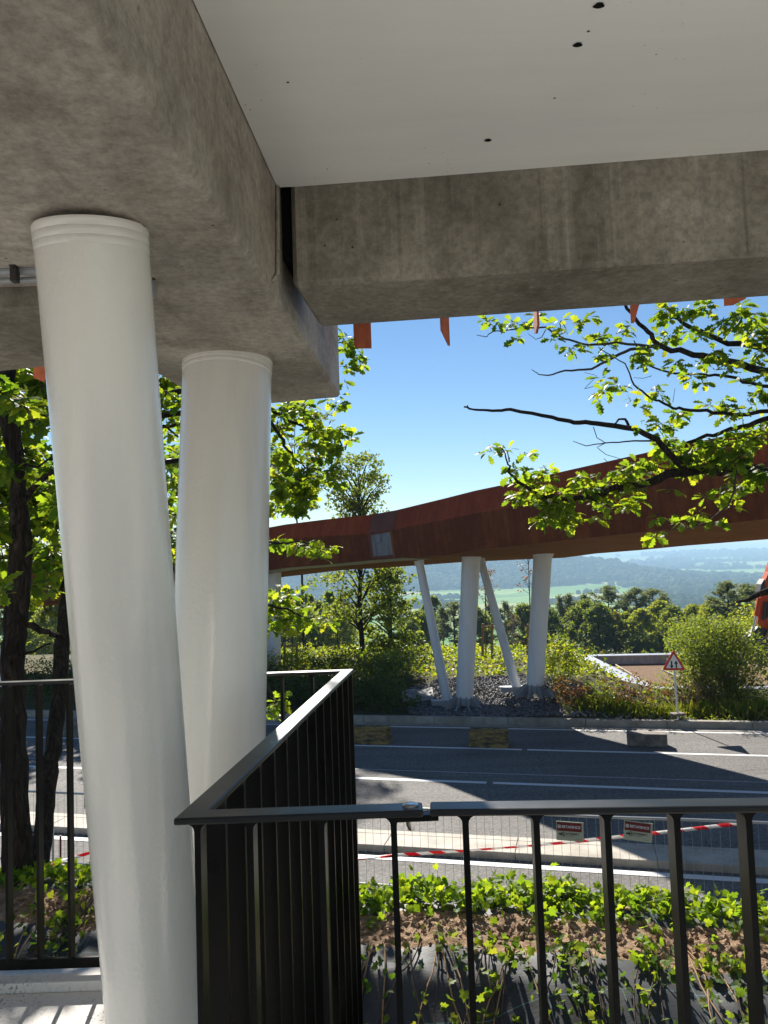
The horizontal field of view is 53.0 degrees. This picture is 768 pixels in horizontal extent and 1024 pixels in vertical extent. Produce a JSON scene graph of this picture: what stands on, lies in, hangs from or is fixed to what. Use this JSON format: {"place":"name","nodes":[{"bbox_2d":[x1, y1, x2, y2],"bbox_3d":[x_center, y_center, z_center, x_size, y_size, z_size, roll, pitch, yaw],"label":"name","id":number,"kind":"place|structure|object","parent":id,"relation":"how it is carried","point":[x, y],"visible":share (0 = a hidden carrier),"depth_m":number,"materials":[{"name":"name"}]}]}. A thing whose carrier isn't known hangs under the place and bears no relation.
{"place":"outdoors","nodes":[
{"label":"outdoors","id":0,"kind":"place"},
{"bbox_2d":[0,991,104,1023],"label":"walkway floor","id":1,"kind":"structure","parent":0,"point":[82,1007],"depth_m":2.52,"materials":[{"name":"concrete"}]},
{"bbox_2d":[0,967,101,993],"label":"deck kerb","id":2,"kind":"structure","parent":1,"relation":"on","point":[48,980],"depth_m":2.62,"materials":[{"name":"concrete"}]},
{"bbox_2d":[0,669,422,1023],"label":"railing","id":3,"kind":"object","parent":2,"relation":"on","point":[271,818],"visible":0.8,"depth_m":1.73,"materials":[{"name":"black metal"}]},
{"bbox_2d":[30,214,197,1023],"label":"white column","id":4,"kind":"structure","parent":1,"relation":"on","point":[95,294],"depth_m":1.60,"materials":[{"name":"paint"}]},
{"bbox_2d":[0,0,767,402],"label":"footbridge","id":5,"kind":"object","parent":4,"relation":"on","point":[290,184],"visible":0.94,"depth_m":1.79,"materials":[{"name":"concrete"}]},
{"bbox_2d":[0,264,36,283],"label":"cable conduit","id":6,"kind":"object","parent":5,"relation":"attached to","point":[14,272],"visible":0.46,"depth_m":1.77,"materials":[{"name":"grey"}]},
{"bbox_2d":[174,350,272,861],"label":"white column","id":7,"kind":"structure","parent":1,"relation":"on","point":[221,562],"depth_m":2.43,"materials":[{"name":"paint"}]},
{"bbox_2d":[397,798,767,1023],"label":"railing","id":8,"kind":"object","parent":1,"relation":"on","point":[745,810],"visible":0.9,"depth_m":1.16,"materials":[{"name":"metal"}]},
{"bbox_2d":[0,719,767,902],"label":"road","id":9,"kind":"structure","parent":0,"point":[633,767],"depth_m":15.31,"materials":[{"name":"asphalt"}]},
{"bbox_2d":[354,725,392,744],"bbox_3d":[-0.300,5.505,19.089,0.920,0.401,0.540,-3,-4,14],"label":"barrier block","id":10,"kind":"object","parent":9,"relation":"on","point":[373,734],"depth_m":18.92,"materials":[{"name":"yellow paint"}]},
{"bbox_2d":[0,812,767,874],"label":"traffic island","id":11,"kind":"structure","parent":9,"relation":"on","point":[633,852],"depth_m":11.46,"materials":[{"name":"concrete"}]},
{"bbox_2d":[0,832,767,883],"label":"edge line","id":12,"kind":"object","parent":9,"relation":"on","point":[620,872],"visible":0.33,"depth_m":11.03,"materials":[{"name":"paint"}]},
{"bbox_2d":[26,710,767,731],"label":"kerb","id":13,"kind":"structure","parent":9,"relation":"on","point":[722,724],"depth_m":20.20,"materials":[{"name":"concrete"}]},
{"bbox_2d":[27,716,767,731],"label":"gutter","id":14,"kind":"object","parent":9,"relation":"on","point":[577,727],"visible":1,"depth_m":20.02,"materials":[{"name":"concrete"}]},
{"bbox_2d":[27,719,767,733],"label":"edge line","id":15,"kind":"object","parent":9,"relation":"on","point":[559,729],"visible":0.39,"depth_m":19.65,"materials":[{"name":"paint"}]},
{"bbox_2d":[31,758,767,782],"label":"road seam","id":16,"kind":"object","parent":9,"relation":"on","point":[547,775],"visible":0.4,"depth_m":15.63,"materials":[{"name":"grey"}]},
{"bbox_2d":[356,804,598,889],"bbox_3d":[0.854,4.495,10.076,4.110,1.220,0.500,-3,-4,14],"label":"fence","id":17,"kind":"object","parent":9,"relation":"on","point":[560,816],"visible":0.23,"depth_m":9.95,"materials":[{"name":"silver metal"}]},
{"bbox_2d":[52,823,736,864],"bbox_3d":[-0.015,4.272,9.945,8.814,0.684,0.494,-2,-4,6],"label":"barrier tape","id":18,"kind":"object","parent":17,"relation":"attached to","point":[542,844],"visible":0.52,"depth_m":9.90,"materials":[{"name":"plastic"}]},
{"bbox_2d":[556,821,583,841],"bbox_3d":[2.343,4.016,9.700,0.341,0.259,0.028,-3,-4,14],"label":"fence sign","id":19,"kind":"object","parent":17,"relation":"attached to","point":[569,831],"visible":1,"depth_m":9.69,"materials":[{"name":"white"}]},
{"bbox_2d":[468,727,509,747],"bbox_3d":[2.503,5.361,18.350,0.920,0.401,0.540,-3,-4,14],"label":"barrier block","id":20,"kind":"object","parent":9,"relation":"on","point":[488,737],"depth_m":18.19,"materials":[{"name":"yellow paint"}]},
{"bbox_2d":[493,782,767,793],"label":"lane line","id":21,"kind":"object","parent":9,"relation":"on","point":[653,788],"visible":1,"depth_m":14.64,"materials":[{"name":"paint"}]},
{"bbox_2d":[626,731,667,746],"bbox_3d":[6.092,5.260,17.839,0.880,0.290,0.340,-3,-4,15],"label":"barrier block","id":22,"kind":"object","parent":9,"relation":"on","point":[647,738],"depth_m":17.70,"materials":[{"name":"concrete"}]},
{"bbox_2d":[527,749,767,755],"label":"lane line","id":23,"kind":"object","parent":9,"relation":"on","point":[646,752],"visible":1,"depth_m":17.16,"materials":[{"name":"paint"}]},
{"bbox_2d":[611,816,767,898],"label":"fence","id":24,"kind":"object","parent":9,"relation":"on","point":[684,819],"visible":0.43,"depth_m":9.38,"materials":[{"name":"silver metal"}]},
{"bbox_2d":[623,820,652,842],"bbox_3d":[3.137,3.938,9.505,0.354,0.276,0.028,-3,-4,14],"label":"fence sign","id":25,"kind":"object","parent":24,"relation":"attached to","point":[637,831],"visible":1,"depth_m":9.49,"materials":[{"name":"white"}]},
{"bbox_2d":[0,921,767,1023],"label":"bank slope","id":26,"kind":"structure","parent":0,"point":[517,1002],"depth_m":3.84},
{"bbox_2d":[0,902,46,957],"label":"ivy vine","id":27,"kind":"object","parent":26,"relation":"on","point":[23,915],"visible":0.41,"depth_m":4.54,"materials":[{"name":"green plant"}]},
{"bbox_2d":[22,905,81,957],"bbox_3d":[-1.855,2.707,3.990,0.610,0.703,1.488,-2,-4,-7],"label":"ivy vine","id":28,"kind":"object","parent":26,"relation":"on","point":[56,929],"visible":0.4,"depth_m":4.45,"materials":[{"name":"green plant"}]},
{"bbox_2d":[14,885,95,957],"bbox_3d":[-1.929,2.642,4.159,0.869,0.708,1.351,-2,-4,0],"label":"ivy vine","id":29,"kind":"object","parent":26,"relation":"on","point":[53,935],"visible":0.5,"depth_m":4.51,"materials":[{"name":"green plant"}]},
{"bbox_2d":[361,939,407,1023],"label":"ivy vine","id":30,"kind":"object","parent":26,"relation":"on","point":[366,984],"visible":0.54,"depth_m":4.02,"materials":[{"name":"green plant"}]},
{"bbox_2d":[366,924,467,1023],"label":"ivy vine","id":31,"kind":"object","parent":26,"relation":"on","point":[407,950],"visible":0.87,"depth_m":3.95,"materials":[{"name":"green plant"}]},
{"bbox_2d":[412,931,469,1023],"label":"ivy vine","id":32,"kind":"object","parent":26,"relation":"on","point":[453,1018],"visible":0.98,"depth_m":3.96,"materials":[{"name":"green plant"}]},
{"bbox_2d":[419,923,528,1023],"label":"ivy vine","id":33,"kind":"object","parent":26,"relation":"on","point":[494,976],"visible":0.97,"depth_m":3.92,"materials":[{"name":"green plant"}]},
{"bbox_2d":[459,935,557,1023],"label":"ivy vine","id":34,"kind":"object","parent":26,"relation":"on","point":[530,951],"visible":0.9,"depth_m":3.87,"materials":[{"name":"green plant"}]},
{"bbox_2d":[520,926,608,1023],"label":"ivy vine","id":35,"kind":"object","parent":26,"relation":"on","point":[572,958],"visible":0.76,"depth_m":3.83,"materials":[{"name":"green plant"}]},
{"bbox_2d":[549,935,623,1023],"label":"ivy vine","id":36,"kind":"object","parent":26,"relation":"on","point":[579,947],"visible":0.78,"depth_m":3.83,"materials":[{"name":"green plant"}]},
{"bbox_2d":[588,944,677,1023],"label":"ivy vine","id":37,"kind":"object","parent":26,"relation":"on","point":[645,1000],"visible":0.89,"depth_m":3.76,"materials":[{"name":"green plant"}]},
{"bbox_2d":[671,944,748,1023],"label":"ivy vine","id":38,"kind":"object","parent":26,"relation":"on","point":[741,992],"visible":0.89,"depth_m":3.75,"materials":[{"name":"green plant"}]},
{"bbox_2d":[700,945,767,1023],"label":"ivy vine","id":39,"kind":"object","parent":26,"relation":"on","point":[734,977],"visible":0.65,"depth_m":3.76,"materials":[{"name":"green plant"}]},
{"bbox_2d":[0,653,767,725],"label":"bank","id":40,"kind":"structure","parent":0,"point":[418,679],"depth_m":23.44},
{"bbox_2d":[25,648,70,699],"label":"hedge shrub","id":41,"kind":"object","parent":40,"relation":"on","point":[31,675],"visible":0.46,"depth_m":26.50,"materials":[{"name":"green plant"}]},
{"bbox_2d":[26,605,70,654],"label":"broadleaf tree","id":42,"kind":"object","parent":40,"relation":"on","point":[46,650],"visible":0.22,"depth_m":78.49,"materials":[{"name":"green plant"}]},
{"bbox_2d":[267,572,280,669],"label":"white column","id":43,"kind":"structure","parent":40,"relation":"on","point":[273,641],"depth_m":28.20,"materials":[{"name":"paint"}]},
{"bbox_2d":[267,667,319,708],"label":"hedge shrub","id":44,"kind":"object","parent":40,"relation":"on","point":[297,681],"visible":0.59,"depth_m":23.32,"materials":[{"name":"green plant"}]},
{"bbox_2d":[267,642,328,676],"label":"hedge shrub","id":45,"kind":"object","parent":40,"relation":"on","point":[300,661],"visible":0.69,"depth_m":26.14,"materials":[{"name":"green plant"}]},
{"bbox_2d":[270,402,338,650],"bbox_3d":[-3.626,0.204,34.218,3.688,13.842,4.045,-2,-4,0],"label":"pine tree","id":46,"kind":"object","parent":40,"relation":"on","point":[307,450],"visible":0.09,"depth_m":33.93,"materials":[{"name":"plant"}]},
{"bbox_2d":[284,608,331,651],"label":"broadleaf tree","id":47,"kind":"object","parent":40,"relation":"on","point":[314,634],"visible":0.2,"depth_m":74.48,"materials":[{"name":"green plant"}]},
{"bbox_2d":[285,663,358,700],"bbox_3d":[-1.867,5.324,23.297,2.410,1.384,2.233,-2,-4,0],"label":"hedge shrub","id":48,"kind":"object","parent":40,"relation":"on","point":[319,683],"visible":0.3,"depth_m":23.09,"materials":[{"name":"green plant"}]},
{"bbox_2d":[295,643,378,681],"bbox_3d":[-1.475,5.013,25.368,2.649,1.188,2.469,1,-5,-44],"label":"hedge shrub","id":49,"kind":"object","parent":40,"relation":"on","point":[335,663],"visible":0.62,"depth_m":25.21,"materials":[{"name":"green plant"}]},
{"bbox_2d":[309,603,370,650],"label":"broadleaf tree","id":50,"kind":"object","parent":40,"relation":"on","point":[344,626],"visible":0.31,"depth_m":76.56,"materials":[{"name":"green plant"}]},
{"bbox_2d":[315,662,389,713],"bbox_3d":[-1.026,5.219,22.916,2.427,1.454,2.178,-2,-4,0],"label":"hedge shrub","id":51,"kind":"object","parent":40,"relation":"on","point":[355,679],"visible":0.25,"depth_m":22.79,"materials":[{"name":"green plant"}]},
{"bbox_2d":[300,449,420,654],"bbox_3d":[-1.212,2.095,32.813,5.381,9.655,4.771,0,-4,-31],"label":"tall tree","id":52,"kind":"object","parent":40,"relation":"on","point":[354,505],"visible":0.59,"depth_m":32.61,"materials":[{"name":"green plant"}]},
{"bbox_2d":[353,666,410,712],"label":"hedge shrub","id":53,"kind":"object","parent":40,"relation":"on","point":[390,685],"visible":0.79,"depth_m":22.48,"materials":[{"name":"green plant"}]},
{"bbox_2d":[344,567,424,653],"bbox_3d":[0.004,4.557,33.729,3.552,5.114,3.016,-1,-4,-14],"label":"leafy tree","id":54,"kind":"object","parent":40,"relation":"on","point":[387,625],"visible":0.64,"depth_m":33.36,"materials":[{"name":"green plant"}]},
{"bbox_2d":[353,644,425,680],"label":"hedge shrub","id":55,"kind":"object","parent":40,"relation":"on","point":[395,662],"visible":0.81,"depth_m":25.19,"materials":[{"name":"green plant"}]},
{"bbox_2d":[368,691,421,714],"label":"hedge shrub","id":56,"kind":"object","parent":40,"relation":"on","point":[396,699],"visible":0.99,"depth_m":21.80,"materials":[{"name":"green plant"}]},
{"bbox_2d":[399,609,442,649],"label":"broadleaf tree","id":57,"kind":"object","parent":40,"relation":"on","point":[420,614],"visible":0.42,"depth_m":90.20,"materials":[{"name":"green plant"}]},
{"bbox_2d":[436,601,459,646],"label":"tree","id":58,"kind":"object","parent":40,"relation":"on","point":[454,606],"visible":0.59,"depth_m":95.04,"materials":[{"name":"plant"}]},
{"bbox_2d":[452,606,497,650],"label":"broadleaf tree","id":59,"kind":"object","parent":40,"relation":"on","point":[481,615],"visible":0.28,"depth_m":99.44,"materials":[{"name":"green plant"}]},
{"bbox_2d":[406,674,605,716],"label":"gravel","id":60,"kind":"structure","parent":40,"relation":"on","point":[485,707],"depth_m":21.90,"materials":[{"name":"gravel"}]},
{"bbox_2d":[402,687,433,702],"bbox_3d":[1.022,5.588,23.437,0.950,0.343,0.880,-2,-4,0],"label":"pale ground sheet","id":61,"kind":"object","parent":60,"relation":"on","point":[426,694],"visible":0.68,"depth_m":23.51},
{"bbox_2d":[414,560,451,700],"bbox_3d":[1.455,3.531,23.073,0.324,4.207,1.255,1,-5,-42],"label":"raking strut","id":62,"kind":"object","parent":60,"relation":"on","point":[436,645],"visible":0.97,"depth_m":22.95,"materials":[{"name":"white paint"}]},
{"bbox_2d":[442,556,483,710],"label":"white column","id":63,"kind":"structure","parent":60,"relation":"on","point":[469,592],"depth_m":22.12,"materials":[{"name":"paint"}]},
{"bbox_2d":[0,429,767,608],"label":"elevated walkway","id":64,"kind":"structure","parent":63,"relation":"on","point":[484,523],"depth_m":19.38,"materials":[{"name":"red metal"}]},
{"bbox_2d":[499,685,521,691],"bbox_3d":[3.731,5.104,22.219,0.750,0.140,0.300,-2,-4,0],"label":"shoe plate","id":65,"kind":"object","parent":60,"relation":"on","point":[507,689],"visible":0.56,"depth_m":22.07,"materials":[{"name":"grey"}]},
{"bbox_2d":[480,558,520,686],"bbox_3d":[3.373,3.242,22.793,0.298,3.855,1.470,1,-5,-41],"label":"raking strut","id":66,"kind":"object","parent":65,"relation":"on","point":[504,643],"visible":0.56,"depth_m":22.63,"materials":[{"name":"white paint"}]},
{"bbox_2d":[511,553,556,698],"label":"white column","id":67,"kind":"structure","parent":60,"relation":"on","point":[539,607],"depth_m":21.53,"materials":[{"name":"paint"}]},
{"bbox_2d":[345,637,675,660],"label":"undergrowth","id":68,"kind":"object","parent":40,"relation":"on","point":[652,650],"visible":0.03,"depth_m":80.98,"materials":[{"name":"green plant"}]},
{"bbox_2d":[269,637,762,700],"bbox_3d":[5.367,5.382,28.973,28.173,1.546,12.106,-3,-4,14],"label":"ground cover","id":69,"kind":"object","parent":40,"relation":"on","point":[446,652],"visible":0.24,"depth_m":27.71,"materials":[{"name":"green plant"}]},
{"bbox_2d":[503,602,548,650],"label":"broadleaf tree","id":70,"kind":"object","parent":40,"relation":"on","point":[522,611],"visible":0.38,"depth_m":96.44,"materials":[{"name":"green plant"}]},
{"bbox_2d":[525,607,571,652],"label":"broadleaf tree","id":71,"kind":"object","parent":40,"relation":"on","point":[554,621],"visible":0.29,"depth_m":88.43,"materials":[{"name":"green plant"}]},
{"bbox_2d":[514,621,597,681],"bbox_3d":[5.254,4.208,23.052,2.353,1.801,2.077,-4,-4,30],"label":"bush","id":72,"kind":"object","parent":40,"relation":"on","point":[553,654],"visible":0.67,"depth_m":22.87,"materials":[{"name":"green plant"}]},
{"bbox_2d":[560,598,604,652],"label":"broadleaf tree","id":73,"kind":"object","parent":40,"relation":"on","point":[574,616],"visible":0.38,"depth_m":90.67,"materials":[{"name":"green plant"}]},
{"bbox_2d":[559,692,620,715],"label":"grass clump","id":74,"kind":"object","parent":40,"relation":"on","point":[583,704],"visible":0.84,"depth_m":20.58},
{"bbox_2d":[574,601,628,654],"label":"broadleaf tree","id":75,"kind":"object","parent":40,"relation":"on","point":[597,611],"visible":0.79,"depth_m":86.64,"materials":[{"name":"green plant"}]},
{"bbox_2d":[588,585,628,635],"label":"pine tree","id":76,"kind":"object","parent":40,"relation":"on","point":[607,594],"visible":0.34,"depth_m":102.54,"materials":[{"name":"plant"}]},
{"bbox_2d":[577,691,643,717],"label":"grass clump","id":77,"kind":"object","parent":40,"relation":"on","point":[617,705],"visible":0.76,"depth_m":20.42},
{"bbox_2d":[610,611,625,649],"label":"birch tree","id":78,"kind":"object","parent":40,"relation":"on","point":[618,644],"visible":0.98,"depth_m":85.01,"materials":[{"name":"green plant"}]},
{"bbox_2d":[616,586,653,632],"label":"pine tree","id":79,"kind":"object","parent":40,"relation":"on","point":[631,596],"visible":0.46,"depth_m":99.34,"materials":[{"name":"plant"}]},
{"bbox_2d":[622,608,665,653],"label":"broadleaf tree","id":80,"kind":"object","parent":40,"relation":"on","point":[645,616],"visible":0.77,"depth_m":85.51,"materials":[{"name":"green plant"}]},
{"bbox_2d":[615,700,673,718],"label":"grass clump","id":81,"kind":"object","parent":40,"relation":"on","point":[638,712],"visible":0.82,"depth_m":20.18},
{"bbox_2d":[640,599,669,652],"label":"broadleaf tree","id":82,"kind":"object","parent":40,"relation":"on","point":[656,606],"visible":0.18,"depth_m":89.07,"materials":[{"name":"green plant"}]},
{"bbox_2d":[650,604,683,652],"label":"broadleaf tree","id":83,"kind":"object","parent":40,"relation":"on","point":[670,610],"visible":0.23,"depth_m":84.86,"materials":[{"name":"green plant"}]},
{"bbox_2d":[579,652,767,690],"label":"building","id":84,"kind":"structure","parent":40,"relation":"on","point":[647,665],"depth_m":29.63,"materials":[{"name":"concrete"}]},
{"bbox_2d":[663,651,685,719],"bbox_3d":[7.452,4.499,19.688,0.549,1.872,0.240,-1,-4,-11],"label":"road sign","id":85,"kind":"object","parent":40,"relation":"on","point":[673,663],"visible":0.99,"depth_m":19.72,"materials":[{"name":"metal"}]},
{"bbox_2d":[648,698,717,719],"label":"grass clump","id":86,"kind":"object","parent":40,"relation":"on","point":[688,710],"visible":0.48,"depth_m":20.78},
{"bbox_2d":[660,611,716,652],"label":"bush","id":87,"kind":"object","parent":40,"relation":"on","point":[676,643],"visible":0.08,"depth_m":34.03,"materials":[{"name":"green plant"}]},
{"bbox_2d":[665,673,728,704],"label":"dry weed clump","id":88,"kind":"object","parent":40,"relation":"on","point":[695,697],"visible":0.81,"depth_m":21.36,"materials":[{"name":"green plant"}]},
{"bbox_2d":[654,607,750,700],"bbox_3d":[9.195,4.084,22.140,2.560,2.716,2.465,-5,-4,37],"label":"bush","id":89,"kind":"object","parent":40,"relation":"on","point":[698,656],"visible":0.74,"depth_m":21.86,"materials":[{"name":"green plant"}]},
{"bbox_2d":[684,695,731,719],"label":"grass clump","id":90,"kind":"object","parent":40,"relation":"on","point":[703,705],"visible":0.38,"depth_m":20.85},
{"bbox_2d":[670,609,767,701],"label":"bush","id":91,"kind":"object","parent":40,"relation":"on","point":[745,650],"visible":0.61,"depth_m":21.78,"materials":[{"name":"green plant"}]},
{"bbox_2d":[704,580,754,624],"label":"pine tree","id":92,"kind":"object","parent":40,"relation":"on","point":[727,586],"visible":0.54,"depth_m":71.31,"materials":[{"name":"plant"}]},
{"bbox_2d":[705,695,764,719],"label":"grass clump","id":93,"kind":"object","parent":40,"relation":"on","point":[722,711],"visible":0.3,"depth_m":20.48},
{"bbox_2d":[705,601,767,650],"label":"bush","id":94,"kind":"object","parent":40,"relation":"on","point":[750,625],"visible":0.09,"depth_m":33.00,"materials":[{"name":"green plant"}]},
{"bbox_2d":[721,695,767,720],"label":"grass clump","id":95,"kind":"object","parent":40,"relation":"on","point":[758,711],"visible":0.71,"depth_m":20.09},
{"bbox_2d":[742,563,767,668],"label":"excavator","id":96,"kind":"object","parent":40,"relation":"on","point":[761,611],"visible":0.74,"depth_m":26.55,"materials":[{"name":"orange paint"}]},
{"bbox_2d":[0,548,767,654],"bbox_3d":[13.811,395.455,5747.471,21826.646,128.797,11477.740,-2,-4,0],"label":"valley","id":97,"kind":"structure","parent":0,"point":[513,596],"depth_m":2007.93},
{"bbox_2d":[281,547,767,609],"bbox_3d":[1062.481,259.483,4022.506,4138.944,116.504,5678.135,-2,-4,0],"label":"distant wood","id":98,"kind":"object","parent":97,"relation":"on","point":[675,582],"visible":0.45,"depth_m":2310.06,"materials":[{"name":"plant"}]},
{"bbox_2d":[0,874,767,931],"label":"bank crest","id":99,"kind":"object","parent":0,"point":[436,904],"visible":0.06,"depth_m":4.49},
{"bbox_2d":[0,368,179,872],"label":"oak tree","id":100,"kind":"object","parent":99,"relation":"on","point":[28,497],"visible":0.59,"depth_m":5.49,"materials":[{"name":"green plant"}]},
{"bbox_2d":[33,328,370,862],"bbox_3d":[-2.647,-0.885,8.007,4.286,7.551,3.802,1,-5,-42],"label":"oak tree","id":101,"kind":"object","parent":99,"relation":"on","point":[295,488],"visible":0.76,"depth_m":7.71,"materials":[{"name":"green plant"}]},
{"bbox_2d":[0,858,767,947],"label":"ivy","id":102,"kind":"object","parent":99,"relation":"on","point":[414,887],"visible":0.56,"depth_m":4.56,"materials":[{"name":"green plant"}]},
{"bbox_2d":[0,885,767,974],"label":"soil strip","id":103,"kind":"object","parent":99,"relation":"on","point":[427,937],"visible":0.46,"depth_m":4.26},
{"bbox_2d":[0,881,767,986],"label":"soil crumbs","id":104,"kind":"object","parent":103,"relation":"on","point":[707,942],"visible":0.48,"depth_m":4.25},
{"bbox_2d":[28,889,767,990],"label":"ivy tufts","id":105,"kind":"object","parent":103,"relation":"on","point":[644,965],"visible":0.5,"depth_m":4.03,"materials":[{"name":"green plant"}]},
{"bbox_2d":[464,299,767,602],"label":"oak tree","id":106,"kind":"object","parent":99,"relation":"on","point":[719,462],"visible":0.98,"depth_m":7.44,"materials":[{"name":"green plant"}]},
{"bbox_2d":[0,296,767,560],"label":"sky","id":107,"kind":"structure","parent":0,"point":[409,409],"materials":[{"name":"blue"}]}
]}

